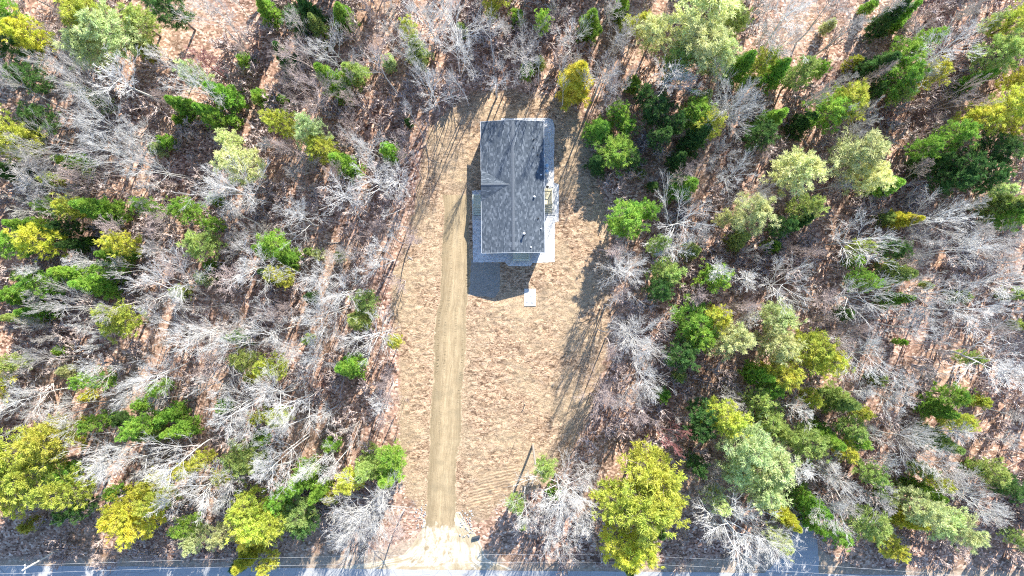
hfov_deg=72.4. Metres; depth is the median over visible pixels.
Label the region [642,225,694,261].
bare tree
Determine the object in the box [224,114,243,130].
evergreen sapling
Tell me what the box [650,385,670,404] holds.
evergreen sapling
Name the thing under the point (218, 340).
bare tree
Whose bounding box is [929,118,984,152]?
pine tree
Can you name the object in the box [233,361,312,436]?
bare tree
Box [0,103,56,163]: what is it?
pine tree
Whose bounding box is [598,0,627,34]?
bare tree
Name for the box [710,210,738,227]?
young pine tree
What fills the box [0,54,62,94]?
pine tree
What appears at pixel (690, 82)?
bare tree
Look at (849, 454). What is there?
young pine tree
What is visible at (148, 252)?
bare tree
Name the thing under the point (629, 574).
young pine tree
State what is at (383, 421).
bare tree
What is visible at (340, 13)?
young pine tree
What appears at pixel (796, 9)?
bare tree
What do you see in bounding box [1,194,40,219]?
bare tree
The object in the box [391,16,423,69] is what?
bare tree
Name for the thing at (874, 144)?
pine tree
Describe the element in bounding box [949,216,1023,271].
bare tree
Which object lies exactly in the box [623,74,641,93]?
evergreen sapling
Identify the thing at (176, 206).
pine tree
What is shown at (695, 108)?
pine tree
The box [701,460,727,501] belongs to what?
bare tree
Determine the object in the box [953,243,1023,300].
bare tree
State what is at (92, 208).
young pine tree
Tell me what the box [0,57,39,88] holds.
bare tree
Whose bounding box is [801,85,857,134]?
pine tree
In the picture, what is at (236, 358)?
young pine tree
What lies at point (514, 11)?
evergreen sapling
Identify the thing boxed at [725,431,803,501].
pine tree
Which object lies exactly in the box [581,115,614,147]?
young pine tree
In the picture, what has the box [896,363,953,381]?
bare tree
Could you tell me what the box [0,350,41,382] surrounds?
bare tree
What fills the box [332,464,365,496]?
young pine tree
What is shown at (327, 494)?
evergreen sapling
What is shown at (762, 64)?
young pine tree
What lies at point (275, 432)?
bare tree
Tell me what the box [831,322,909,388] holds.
bare tree
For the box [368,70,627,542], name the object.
yard clearing
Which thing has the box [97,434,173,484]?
bare tree
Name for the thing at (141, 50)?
evergreen sapling
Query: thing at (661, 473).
pine tree
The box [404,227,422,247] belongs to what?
bare tree
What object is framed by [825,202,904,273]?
bare tree
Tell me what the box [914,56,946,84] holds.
bare tree
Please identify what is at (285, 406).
bare tree
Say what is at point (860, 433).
young pine tree
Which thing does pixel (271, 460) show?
bare tree
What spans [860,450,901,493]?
bare tree
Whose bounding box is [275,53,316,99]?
bare tree
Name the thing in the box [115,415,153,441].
young pine tree
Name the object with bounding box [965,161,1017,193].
pine tree
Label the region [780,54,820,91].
pine tree
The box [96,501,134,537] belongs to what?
pine tree
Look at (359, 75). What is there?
young pine tree
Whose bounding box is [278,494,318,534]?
pine tree
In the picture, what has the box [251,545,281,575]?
young pine tree
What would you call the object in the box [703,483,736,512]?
bare tree
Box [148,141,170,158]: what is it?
evergreen sapling
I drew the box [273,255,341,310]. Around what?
bare tree
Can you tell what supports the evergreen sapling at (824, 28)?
on the forest floor
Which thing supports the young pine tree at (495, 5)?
on the forest floor
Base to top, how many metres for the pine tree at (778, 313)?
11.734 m
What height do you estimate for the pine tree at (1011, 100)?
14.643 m
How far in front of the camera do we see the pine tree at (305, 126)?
86.80 m
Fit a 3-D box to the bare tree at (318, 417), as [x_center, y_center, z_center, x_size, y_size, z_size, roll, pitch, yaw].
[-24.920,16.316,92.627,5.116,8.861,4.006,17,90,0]
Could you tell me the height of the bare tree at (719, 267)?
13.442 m
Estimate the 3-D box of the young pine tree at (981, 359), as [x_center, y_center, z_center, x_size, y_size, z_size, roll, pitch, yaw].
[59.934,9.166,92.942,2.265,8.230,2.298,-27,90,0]
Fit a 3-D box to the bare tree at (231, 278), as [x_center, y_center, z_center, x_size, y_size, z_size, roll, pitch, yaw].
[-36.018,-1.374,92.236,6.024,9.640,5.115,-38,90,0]
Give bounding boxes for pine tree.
[0,0,28,25]
[0,5,65,60]
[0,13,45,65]
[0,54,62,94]
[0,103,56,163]
[0,129,57,159]
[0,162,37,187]
[0,214,56,239]
[0,228,38,258]
[0,280,49,305]
[0,311,55,324]
[0,352,44,373]
[0,370,23,403]
[0,426,60,489]
[0,441,76,504]
[0,475,40,519]
[2,215,70,262]
[5,411,87,472]
[9,270,69,298]
[11,99,65,141]
[13,301,66,319]
[23,461,110,512]
[28,194,70,220]
[41,459,90,488]
[44,217,90,238]
[46,258,100,280]
[49,153,99,178]
[49,192,93,221]
[49,495,101,526]
[51,25,125,74]
[53,0,122,48]
[54,234,100,254]
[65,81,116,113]
[66,271,126,301]
[66,364,128,393]
[68,195,136,229]
[70,409,114,437]
[72,0,149,60]
[89,259,137,278]
[89,297,150,344]
[92,229,147,260]
[93,248,142,267]
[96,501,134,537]
[100,482,155,532]
[105,501,170,551]
[115,1,163,43]
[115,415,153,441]
[123,32,158,58]
[124,406,164,438]
[126,195,164,219]
[130,423,170,443]
[131,483,182,524]
[132,466,174,497]
[139,0,195,31]
[144,377,180,398]
[152,399,192,424]
[159,413,204,439]
[162,195,210,225]
[163,95,198,123]
[166,511,208,539]
[168,459,200,481]
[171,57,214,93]
[177,226,228,261]
[177,520,214,557]
[187,445,221,470]
[191,102,224,129]
[199,105,227,128]
[199,215,227,234]
[202,80,248,114]
[205,521,240,551]
[209,140,267,187]
[209,465,234,488]
[213,127,245,148]
[218,437,262,479]
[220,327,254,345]
[223,482,267,534]
[224,346,260,374]
[224,497,284,546]
[230,508,268,552]
[230,542,271,575]
[231,445,270,482]
[246,403,272,426]
[251,244,280,264]
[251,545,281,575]
[252,350,288,382]
[253,503,303,546]
[254,228,292,258]
[256,0,283,29]
[257,266,285,287]
[258,108,295,139]
[261,406,294,428]
[261,479,292,516]
[262,263,297,287]
[272,41,303,75]
[272,246,306,272]
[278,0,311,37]
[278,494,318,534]
[284,453,327,497]
[289,510,320,542]
[291,111,333,149]
[296,0,331,26]
[297,135,339,164]
[307,12,334,49]
[307,475,332,505]
[313,62,353,105]
[328,151,367,183]
[331,1,361,36]
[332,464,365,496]
[334,349,367,379]
[340,61,372,92]
[347,289,380,314]
[347,306,378,332]
[354,441,387,483]
[374,438,406,477]
[374,459,405,488]
[379,141,406,165]
[384,333,405,348]
[398,13,418,40]
[405,34,434,72]
[481,0,501,22]
[497,0,510,7]
[504,490,525,515]
[530,452,558,482]
[533,8,554,36]
[554,59,593,111]
[573,7,602,46]
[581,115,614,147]
[582,153,605,179]
[588,476,641,525]
[591,129,638,178]
[595,518,656,574]
[604,197,650,241]
[605,98,631,124]
[606,214,623,231]
[610,0,629,27]
[610,454,690,550]
[614,435,687,508]
[614,551,633,575]
[615,112,639,136]
[622,147,647,174]
[629,10,651,41]
[630,526,666,569]
[632,13,672,56]
[632,82,654,104]
[636,196,662,221]
[638,91,680,129]
[640,273,675,305]
[644,233,672,257]
[645,254,688,289]
[646,124,672,152]
[649,482,690,529]
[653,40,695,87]
[657,526,666,540]
[659,0,749,57]
[659,108,691,139]
[660,14,733,81]
[662,334,700,372]
[663,150,687,173]
[663,172,698,203]
[668,292,717,341]
[672,122,711,160]
[677,241,701,264]
[678,88,718,132]
[681,321,724,353]
[682,449,710,479]
[683,411,717,446]
[684,89,712,110]
[684,396,722,429]
[688,106,727,142]
[691,258,734,293]
[694,30,744,83]
[697,302,733,335]
[698,395,754,439]
[698,480,733,516]
[703,318,756,362]
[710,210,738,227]
[713,410,782,472]
[714,444,761,492]
[717,0,754,43]
[718,48,757,91]
[722,230,751,255]
[724,190,781,237]
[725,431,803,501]
[732,468,792,517]
[736,358,776,385]
[737,385,777,412]
[740,112,783,152]
[745,398,788,437]
[746,45,785,80]
[746,107,788,129]
[749,297,808,336]
[753,317,807,366]
[754,377,786,400]
[755,57,791,95]
[758,352,806,394]
[759,145,839,197]
[759,415,798,443]
[760,521,795,561]
[763,213,799,238]
[764,500,802,533]
[779,110,819,141]
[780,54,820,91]
[780,418,833,466]
[782,481,834,520]
[783,193,829,224]
[785,213,814,238]
[788,323,841,375]
[794,387,826,411]
[794,508,828,536]
[800,350,856,380]
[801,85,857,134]
[801,412,847,451]
[807,58,833,81]
[811,380,861,414]
[822,521,854,551]
[824,121,892,195]
[825,77,871,125]
[829,413,869,446]
[831,438,859,465]
[836,266,886,293]
[838,160,896,197]
[839,503,892,547]
[840,434,873,451]
[842,50,901,85]
[844,237,877,260]
[847,401,877,422]
[850,458,893,490]
[861,77,890,100]
[862,0,912,43]
[863,175,905,197]
[869,530,911,563]
[871,289,916,310]
[872,257,918,290]
[875,53,932,100]
[876,235,914,261]
[877,83,918,108]
[878,499,932,530]
[880,208,925,229]
[881,0,922,36]
[882,36,932,71]
[889,481,950,529]
[890,473,949,503]
[897,132,946,160]
[899,458,942,484]
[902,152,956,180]
[903,54,954,100]
[907,491,970,543]
[911,391,960,419]
[912,25,949,52]
[912,416,965,454]
[917,503,990,555]
[918,473,957,493]
[923,156,985,197]
[925,380,978,409]
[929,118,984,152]
[935,140,996,187]
[935,403,981,432]
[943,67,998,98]
[950,100,1016,139]
[950,349,988,367]
[964,456,1012,489]
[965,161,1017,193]
[966,26,1023,78]
[967,192,1023,223]
[969,8,1014,35]
[969,128,1023,172]
[971,82,1023,132]
[973,0,1023,43]
[974,180,1021,196]
[982,201,1023,235]
[984,469,1023,505]
[986,65,1023,93]
[987,116,1023,141]
[993,525,1023,552]
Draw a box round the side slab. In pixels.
[544,188,554,214]
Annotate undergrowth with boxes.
[0,0,1023,575]
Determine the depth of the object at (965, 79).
91.88 m
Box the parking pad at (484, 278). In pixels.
[468,259,499,297]
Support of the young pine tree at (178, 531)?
on the forest floor
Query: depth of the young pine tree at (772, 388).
88.97 m
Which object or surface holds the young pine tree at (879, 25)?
on the forest floor
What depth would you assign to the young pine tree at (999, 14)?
90.88 m
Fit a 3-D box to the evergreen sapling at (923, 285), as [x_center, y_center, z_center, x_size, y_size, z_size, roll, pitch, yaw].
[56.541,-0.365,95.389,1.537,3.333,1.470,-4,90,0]
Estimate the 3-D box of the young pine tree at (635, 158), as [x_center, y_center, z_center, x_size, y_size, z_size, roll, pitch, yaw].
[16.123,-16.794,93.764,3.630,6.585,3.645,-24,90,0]
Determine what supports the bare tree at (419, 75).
on the forest floor
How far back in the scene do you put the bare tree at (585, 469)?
88.91 m
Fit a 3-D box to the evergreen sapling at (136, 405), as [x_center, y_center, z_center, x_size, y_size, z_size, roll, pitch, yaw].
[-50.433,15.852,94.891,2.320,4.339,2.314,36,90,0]
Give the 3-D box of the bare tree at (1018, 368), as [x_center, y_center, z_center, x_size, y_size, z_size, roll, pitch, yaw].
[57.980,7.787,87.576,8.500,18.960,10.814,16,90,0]
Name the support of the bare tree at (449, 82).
on the forest floor
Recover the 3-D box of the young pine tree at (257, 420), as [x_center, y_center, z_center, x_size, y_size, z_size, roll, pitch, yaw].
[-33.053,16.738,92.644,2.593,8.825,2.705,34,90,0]
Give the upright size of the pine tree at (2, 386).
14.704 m
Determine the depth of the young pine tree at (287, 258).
92.87 m
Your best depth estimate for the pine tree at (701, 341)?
88.04 m
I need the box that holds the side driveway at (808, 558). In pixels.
[765,520,818,573]
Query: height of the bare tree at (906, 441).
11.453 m
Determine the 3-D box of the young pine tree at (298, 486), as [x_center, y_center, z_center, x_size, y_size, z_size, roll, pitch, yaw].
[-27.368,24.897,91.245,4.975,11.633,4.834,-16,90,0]
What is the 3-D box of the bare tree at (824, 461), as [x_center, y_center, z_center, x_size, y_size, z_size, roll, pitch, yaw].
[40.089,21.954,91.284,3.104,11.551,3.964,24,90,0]
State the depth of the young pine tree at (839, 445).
90.79 m
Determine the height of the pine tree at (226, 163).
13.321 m
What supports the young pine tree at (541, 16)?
on the forest floor
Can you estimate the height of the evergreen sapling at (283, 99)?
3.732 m
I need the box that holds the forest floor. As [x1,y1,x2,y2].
[0,0,1023,575]
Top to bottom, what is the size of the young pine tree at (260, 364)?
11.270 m
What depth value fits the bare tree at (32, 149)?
85.25 m
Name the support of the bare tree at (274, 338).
on the forest floor
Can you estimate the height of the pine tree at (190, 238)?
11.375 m
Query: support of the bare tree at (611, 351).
on the forest floor
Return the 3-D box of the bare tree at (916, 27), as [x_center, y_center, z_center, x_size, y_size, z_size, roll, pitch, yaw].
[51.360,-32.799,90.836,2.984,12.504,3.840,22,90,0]
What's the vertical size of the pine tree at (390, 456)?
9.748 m
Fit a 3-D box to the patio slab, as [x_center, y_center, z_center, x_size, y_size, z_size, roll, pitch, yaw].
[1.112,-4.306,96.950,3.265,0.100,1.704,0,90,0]
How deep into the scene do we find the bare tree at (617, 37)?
85.45 m
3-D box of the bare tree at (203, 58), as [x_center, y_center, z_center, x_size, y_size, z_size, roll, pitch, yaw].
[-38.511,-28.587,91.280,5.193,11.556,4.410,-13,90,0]
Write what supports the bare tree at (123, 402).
on the forest floor
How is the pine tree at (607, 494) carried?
on the forest floor
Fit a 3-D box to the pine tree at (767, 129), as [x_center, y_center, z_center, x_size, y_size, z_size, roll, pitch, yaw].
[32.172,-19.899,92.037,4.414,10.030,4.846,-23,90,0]
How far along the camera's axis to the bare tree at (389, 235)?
82.67 m
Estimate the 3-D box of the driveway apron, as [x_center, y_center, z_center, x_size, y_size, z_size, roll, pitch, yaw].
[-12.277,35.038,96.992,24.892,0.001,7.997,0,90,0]
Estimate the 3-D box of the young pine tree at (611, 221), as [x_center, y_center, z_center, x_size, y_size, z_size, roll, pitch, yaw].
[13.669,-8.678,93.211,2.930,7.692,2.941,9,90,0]
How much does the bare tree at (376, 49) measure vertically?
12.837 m
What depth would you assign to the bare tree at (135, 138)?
88.59 m
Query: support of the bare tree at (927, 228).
on the forest floor
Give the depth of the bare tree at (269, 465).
88.54 m
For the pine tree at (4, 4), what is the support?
on the forest floor
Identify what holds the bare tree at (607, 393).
on the forest floor
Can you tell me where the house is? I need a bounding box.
[480,120,544,252]
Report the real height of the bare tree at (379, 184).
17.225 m
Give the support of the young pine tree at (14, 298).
on the forest floor
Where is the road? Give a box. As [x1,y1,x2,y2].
[0,566,937,575]
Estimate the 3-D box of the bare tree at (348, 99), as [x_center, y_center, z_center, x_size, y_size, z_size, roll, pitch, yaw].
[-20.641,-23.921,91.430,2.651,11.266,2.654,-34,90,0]
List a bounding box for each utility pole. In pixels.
[21,542,69,573]
[532,444,535,464]
[592,532,602,562]
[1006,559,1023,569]
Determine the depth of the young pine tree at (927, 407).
92.29 m
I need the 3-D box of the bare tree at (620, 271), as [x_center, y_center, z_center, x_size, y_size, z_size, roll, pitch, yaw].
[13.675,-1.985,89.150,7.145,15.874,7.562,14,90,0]
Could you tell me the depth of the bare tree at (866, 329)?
89.06 m
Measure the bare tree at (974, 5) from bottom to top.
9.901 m
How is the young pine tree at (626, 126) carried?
on the forest floor
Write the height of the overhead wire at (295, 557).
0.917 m
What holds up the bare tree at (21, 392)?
on the forest floor
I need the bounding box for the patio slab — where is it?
[508,253,531,262]
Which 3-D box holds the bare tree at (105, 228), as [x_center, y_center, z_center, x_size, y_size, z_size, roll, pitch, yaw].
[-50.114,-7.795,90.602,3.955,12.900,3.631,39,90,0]
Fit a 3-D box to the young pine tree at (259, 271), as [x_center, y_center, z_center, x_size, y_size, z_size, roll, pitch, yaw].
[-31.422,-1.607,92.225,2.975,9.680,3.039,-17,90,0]
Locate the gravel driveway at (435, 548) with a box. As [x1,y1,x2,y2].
[402,195,470,566]
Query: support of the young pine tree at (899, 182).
on the forest floor
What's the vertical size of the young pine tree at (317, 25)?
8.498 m
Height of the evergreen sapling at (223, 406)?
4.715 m
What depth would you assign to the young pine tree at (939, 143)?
89.49 m
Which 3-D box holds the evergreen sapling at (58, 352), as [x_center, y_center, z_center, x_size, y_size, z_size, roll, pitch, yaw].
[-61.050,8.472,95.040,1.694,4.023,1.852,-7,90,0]
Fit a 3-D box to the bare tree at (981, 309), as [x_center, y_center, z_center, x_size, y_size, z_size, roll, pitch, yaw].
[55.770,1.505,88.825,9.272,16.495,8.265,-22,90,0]
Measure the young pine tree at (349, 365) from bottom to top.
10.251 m
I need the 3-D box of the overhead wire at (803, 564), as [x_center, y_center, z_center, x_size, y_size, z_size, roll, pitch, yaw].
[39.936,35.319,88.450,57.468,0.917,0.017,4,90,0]
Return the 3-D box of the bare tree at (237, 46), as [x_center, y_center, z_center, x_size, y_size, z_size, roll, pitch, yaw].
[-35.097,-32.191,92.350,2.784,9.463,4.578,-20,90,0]
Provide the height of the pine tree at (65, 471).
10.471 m
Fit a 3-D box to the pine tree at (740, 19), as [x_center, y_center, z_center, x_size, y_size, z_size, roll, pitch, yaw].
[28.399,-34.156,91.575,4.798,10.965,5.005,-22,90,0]
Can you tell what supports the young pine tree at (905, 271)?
on the forest floor
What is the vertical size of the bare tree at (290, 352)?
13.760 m
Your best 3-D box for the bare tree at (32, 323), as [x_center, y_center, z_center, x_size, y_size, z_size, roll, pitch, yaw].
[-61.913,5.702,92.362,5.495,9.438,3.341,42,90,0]
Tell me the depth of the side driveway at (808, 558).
96.99 m
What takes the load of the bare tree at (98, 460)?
on the forest floor
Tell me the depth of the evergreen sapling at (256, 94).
93.32 m
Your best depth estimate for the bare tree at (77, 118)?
84.78 m
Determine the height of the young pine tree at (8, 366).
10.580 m
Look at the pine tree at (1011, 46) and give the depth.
88.84 m
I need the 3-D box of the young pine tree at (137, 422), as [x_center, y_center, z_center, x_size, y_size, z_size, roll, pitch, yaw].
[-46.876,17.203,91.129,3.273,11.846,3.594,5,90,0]
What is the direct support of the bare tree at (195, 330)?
on the forest floor
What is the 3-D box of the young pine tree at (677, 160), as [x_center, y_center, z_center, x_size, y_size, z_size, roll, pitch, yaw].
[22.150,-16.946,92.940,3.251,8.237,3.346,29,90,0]
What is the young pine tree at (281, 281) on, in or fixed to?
on the forest floor
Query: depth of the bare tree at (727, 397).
90.14 m
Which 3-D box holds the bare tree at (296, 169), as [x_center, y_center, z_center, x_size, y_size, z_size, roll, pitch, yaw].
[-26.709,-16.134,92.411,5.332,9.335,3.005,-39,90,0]
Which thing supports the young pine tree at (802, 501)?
on the forest floor
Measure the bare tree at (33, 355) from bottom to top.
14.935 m
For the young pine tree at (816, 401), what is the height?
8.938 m
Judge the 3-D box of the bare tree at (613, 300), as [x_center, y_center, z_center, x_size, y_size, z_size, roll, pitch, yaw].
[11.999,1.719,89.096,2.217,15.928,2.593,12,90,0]
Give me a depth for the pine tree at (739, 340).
86.31 m
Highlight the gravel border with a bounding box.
[472,118,558,265]
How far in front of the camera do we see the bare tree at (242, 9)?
90.23 m
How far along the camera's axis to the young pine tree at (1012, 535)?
91.93 m
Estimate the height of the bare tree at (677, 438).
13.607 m
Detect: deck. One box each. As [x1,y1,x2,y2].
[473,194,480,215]
[513,253,529,260]
[544,189,552,212]
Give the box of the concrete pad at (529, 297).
[524,289,535,305]
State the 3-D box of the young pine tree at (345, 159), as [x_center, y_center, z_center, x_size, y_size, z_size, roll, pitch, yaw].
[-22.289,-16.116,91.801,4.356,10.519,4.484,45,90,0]
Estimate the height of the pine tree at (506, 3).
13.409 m
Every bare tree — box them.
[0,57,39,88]
[0,64,70,112]
[0,137,82,192]
[0,148,82,211]
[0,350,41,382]
[0,374,77,440]
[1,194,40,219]
[2,108,98,181]
[9,334,89,374]
[12,259,45,281]
[13,316,65,344]
[17,31,116,102]
[20,393,72,424]
[21,281,78,310]
[22,278,115,338]
[26,185,75,217]
[28,0,77,40]
[34,45,123,128]
[34,76,139,157]
[38,392,110,445]
[53,145,128,183]
[56,428,137,493]
[57,168,116,199]
[60,120,163,185]
[60,250,126,275]
[65,322,134,352]
[68,352,135,400]
[81,449,129,481]
[87,45,166,104]
[87,256,152,280]
[88,300,145,326]
[95,213,143,242]
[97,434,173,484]
[99,339,190,405]
[108,374,163,412]
[113,120,191,191]
[114,115,163,164]
[116,239,212,313]
[125,432,218,494]
[128,454,170,481]
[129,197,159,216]
[133,292,169,315]
[136,236,178,258]
[139,196,187,240]
[139,301,229,361]
[140,236,205,287]
[142,44,175,67]
[143,309,176,327]
[144,477,210,519]
[147,380,184,410]
[149,88,165,102]
[155,336,193,363]
[156,59,230,112]
[158,459,243,524]
[170,0,254,51]
[170,284,221,316]
[173,163,252,216]
[176,315,231,360]
[182,45,233,83]
[184,374,234,397]
[193,148,271,214]
[195,340,231,384]
[199,313,268,363]
[199,359,273,445]
[203,261,258,299]
[210,483,237,514]
[211,466,246,501]
[212,302,263,347]
[212,490,242,514]
[217,197,262,224]
[219,224,256,262]
[221,233,286,303]
[221,396,266,449]
[227,298,294,351]
[229,0,258,29]
[229,23,255,59]
[230,213,270,253]
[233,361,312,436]
[242,380,323,437]
[242,411,310,498]
[248,300,300,322]
[250,457,293,483]
[255,135,282,151]
[260,338,316,383]
[262,413,315,440]
[266,134,321,173]
[267,12,321,70]
[273,194,330,250]
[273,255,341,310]
[274,61,345,120]
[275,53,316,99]
[281,3,311,33]
[282,166,314,195]
[287,14,357,71]
[288,439,339,483]
[290,151,320,177]
[290,313,327,354]
[290,345,337,394]
[292,256,367,324]
[293,266,356,341]
[304,399,340,430]
[313,460,413,562]
[316,158,346,203]
[317,446,350,484]
[318,168,366,223]
[321,492,351,524]
[322,243,361,267]
[325,516,376,568]
[330,330,359,354]
[332,68,363,97]
[334,306,400,365]
[335,105,358,146]
[335,125,395,166]
[336,420,362,453]
[338,86,373,116]
[340,8,367,54]
[345,218,373,242]
[347,144,396,204]
[354,235,393,284]
[355,27,403,70]
[360,0,386,33]
[361,47,400,99]
[364,390,396,421]
[368,218,394,235]
[369,161,413,198]
[372,487,392,513]
[374,366,396,406]
[375,414,393,431]
[376,0,407,48]
[378,189,405,221]
[380,508,423,543]
[383,271,406,293]
[384,0,458,54]
[386,226,403,243]
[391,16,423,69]
[393,128,414,163]
[400,99,424,137]
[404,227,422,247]
[405,60,432,100]
[407,147,421,177]
[411,61,468,111]
[427,0,506,52]
[430,11,482,82]
[440,69,459,101]
[446,67,468,105]
[456,44,477,81]
[472,2,500,72]
[487,75,520,97]
[491,15,512,41]
[492,53,511,89]
[493,486,539,537]
[501,10,546,61]
[504,35,540,86]
[512,444,600,541]
[525,74,541,99]
[526,508,582,568]
[534,50,542,84]
[544,0,567,32]
[548,46,583,69]
[550,13,592,61]
[553,54,568,100]
[557,75,568,110]
[568,48,584,61]
[571,513,595,542]
[572,458,598,494]
[573,385,633,420]
[580,68,592,102]
[586,50,624,107]
[589,363,634,409]
[594,243,650,302]
[595,59,623,99]
[597,323,628,337]
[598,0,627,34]
[599,240,623,261]
[601,293,622,309]
[602,26,629,70]
[602,69,623,110]
[605,337,621,360]
[606,302,676,373]
[607,9,644,57]
[607,283,630,301]
[608,56,638,96]
[613,377,661,410]
[621,396,660,431]
[622,336,676,403]
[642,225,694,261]
[649,168,718,261]
[653,54,697,95]
[658,420,691,458]
[667,158,705,186]
[671,68,706,97]
[671,408,690,424]
[674,237,700,250]
[683,213,713,248]
[688,284,713,310]
[692,490,782,575]
[693,500,740,547]
[699,60,770,141]
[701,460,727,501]
[702,137,740,172]
[702,256,734,282]
[703,62,726,92]
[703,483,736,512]
[706,144,760,202]
[711,298,763,319]
[718,386,746,415]
[722,511,806,571]
[726,176,781,201]
[731,308,761,330]
[732,239,772,261]
[735,268,761,293]
[737,0,781,33]
[746,24,778,51]
[747,0,818,62]
[753,3,816,68]
[753,131,777,164]
[758,251,815,317]
[772,392,815,431]
[778,239,828,261]
[790,456,821,484]
[795,0,862,42]
[795,76,841,109]
[798,283,844,314]
[800,311,854,355]
[808,173,855,193]
[809,72,859,99]
[809,450,841,479]
[809,492,858,543]
[810,459,869,505]
[811,10,873,57]
[817,118,866,154]
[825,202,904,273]
[825,322,877,351]
[825,481,863,519]
[827,270,918,334]
[829,95,885,130]
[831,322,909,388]
[842,381,881,399]
[842,476,898,525]
[851,421,896,449]
[852,58,898,90]
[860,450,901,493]
[864,371,922,418]
[865,307,921,323]
[867,411,949,477]
[873,0,914,21]
[876,268,961,335]
[880,300,960,347]
[882,4,944,45]
[885,418,937,453]
[887,204,950,265]
[892,187,986,248]
[894,246,935,284]
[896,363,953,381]
[901,15,996,87]
[901,440,969,493]
[903,157,934,178]
[908,221,1019,270]
[909,336,976,360]
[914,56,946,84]
[918,263,1022,338]
[920,469,1011,524]
[922,463,983,498]
[923,73,1005,112]
[923,420,980,446]
[926,192,991,218]
[933,518,979,555]
[938,314,1023,394]
[940,318,1021,338]
[947,0,990,27]
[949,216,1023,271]
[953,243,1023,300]
[954,503,1015,531]
[964,481,1011,508]
[966,219,1023,248]
[975,254,1023,279]
[975,405,1023,424]
[977,370,1023,386]
[978,430,1022,451]
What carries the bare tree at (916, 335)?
on the forest floor
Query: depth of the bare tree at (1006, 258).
89.73 m
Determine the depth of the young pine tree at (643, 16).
89.86 m
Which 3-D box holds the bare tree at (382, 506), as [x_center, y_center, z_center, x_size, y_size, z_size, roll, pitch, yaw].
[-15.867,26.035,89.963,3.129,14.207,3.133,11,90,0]
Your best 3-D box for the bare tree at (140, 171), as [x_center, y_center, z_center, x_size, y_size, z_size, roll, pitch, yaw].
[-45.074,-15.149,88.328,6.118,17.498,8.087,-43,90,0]
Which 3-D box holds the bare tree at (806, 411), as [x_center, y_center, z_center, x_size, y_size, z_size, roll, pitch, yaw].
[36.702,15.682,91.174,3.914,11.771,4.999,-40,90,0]
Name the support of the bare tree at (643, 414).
on the forest floor
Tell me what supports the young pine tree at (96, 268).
on the forest floor
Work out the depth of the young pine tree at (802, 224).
91.05 m
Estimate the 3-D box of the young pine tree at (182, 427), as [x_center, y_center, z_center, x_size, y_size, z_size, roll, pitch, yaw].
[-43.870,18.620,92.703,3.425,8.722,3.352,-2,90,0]
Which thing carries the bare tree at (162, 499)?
on the forest floor
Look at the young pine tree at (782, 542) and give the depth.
89.57 m
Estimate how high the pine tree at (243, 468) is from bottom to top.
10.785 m
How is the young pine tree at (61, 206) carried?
on the forest floor
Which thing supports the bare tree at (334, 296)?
on the forest floor
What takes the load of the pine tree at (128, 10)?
on the forest floor
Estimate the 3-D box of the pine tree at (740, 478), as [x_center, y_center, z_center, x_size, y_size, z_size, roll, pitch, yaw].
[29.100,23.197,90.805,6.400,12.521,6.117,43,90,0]
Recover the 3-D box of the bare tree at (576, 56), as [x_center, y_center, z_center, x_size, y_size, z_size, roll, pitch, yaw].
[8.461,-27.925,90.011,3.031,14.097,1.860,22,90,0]
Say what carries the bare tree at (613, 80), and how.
on the forest floor
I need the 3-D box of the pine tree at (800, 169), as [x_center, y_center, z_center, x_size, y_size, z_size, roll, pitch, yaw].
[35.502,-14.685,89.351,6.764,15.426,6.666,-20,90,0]
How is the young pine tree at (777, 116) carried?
on the forest floor
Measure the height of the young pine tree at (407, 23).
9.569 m
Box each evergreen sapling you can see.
[9,266,38,281]
[14,515,44,534]
[35,171,67,187]
[50,343,71,355]
[54,364,81,378]
[75,388,100,402]
[84,238,104,248]
[101,479,128,501]
[106,410,134,427]
[129,396,154,412]
[134,43,161,64]
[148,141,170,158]
[155,134,179,151]
[167,283,194,301]
[171,114,189,127]
[192,270,218,288]
[201,258,220,271]
[204,190,224,208]
[214,397,236,414]
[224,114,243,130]
[227,557,247,573]
[235,51,257,72]
[243,368,262,385]
[250,87,271,108]
[250,428,271,449]
[276,94,290,105]
[300,332,315,344]
[302,247,312,256]
[302,290,320,304]
[311,247,325,261]
[320,431,342,454]
[323,486,339,505]
[333,251,346,263]
[348,162,360,176]
[380,53,397,74]
[404,117,414,128]
[457,22,470,39]
[507,7,525,28]
[518,517,525,530]
[520,61,534,82]
[532,55,546,72]
[545,480,560,499]
[618,13,633,33]
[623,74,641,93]
[637,168,646,179]
[644,181,659,191]
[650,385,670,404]
[670,369,686,383]
[739,75,755,88]
[760,237,781,254]
[818,17,837,36]
[830,304,854,322]
[839,252,865,269]
[840,54,864,74]
[856,0,878,16]
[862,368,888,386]
[867,486,891,502]
[871,210,897,227]
[887,19,904,34]
[891,337,908,345]
[917,280,934,289]
[942,289,974,304]
[958,457,986,476]
[968,393,993,410]
[993,285,1023,300]
[1006,318,1023,330]
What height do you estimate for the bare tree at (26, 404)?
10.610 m
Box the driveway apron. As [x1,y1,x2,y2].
[341,512,512,569]
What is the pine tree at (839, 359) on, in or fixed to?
on the forest floor
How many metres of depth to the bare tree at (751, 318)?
88.19 m
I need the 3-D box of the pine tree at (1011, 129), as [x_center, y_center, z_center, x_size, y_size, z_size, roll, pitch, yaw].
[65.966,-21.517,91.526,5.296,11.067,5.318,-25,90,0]
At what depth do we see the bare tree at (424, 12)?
85.22 m
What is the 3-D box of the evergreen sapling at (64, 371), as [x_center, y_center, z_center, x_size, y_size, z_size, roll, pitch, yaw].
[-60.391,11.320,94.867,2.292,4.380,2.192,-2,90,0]
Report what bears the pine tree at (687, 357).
on the forest floor
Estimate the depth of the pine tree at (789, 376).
87.79 m
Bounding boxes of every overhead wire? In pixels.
[24,554,520,565]
[46,562,505,572]
[609,554,960,575]
[609,562,851,575]

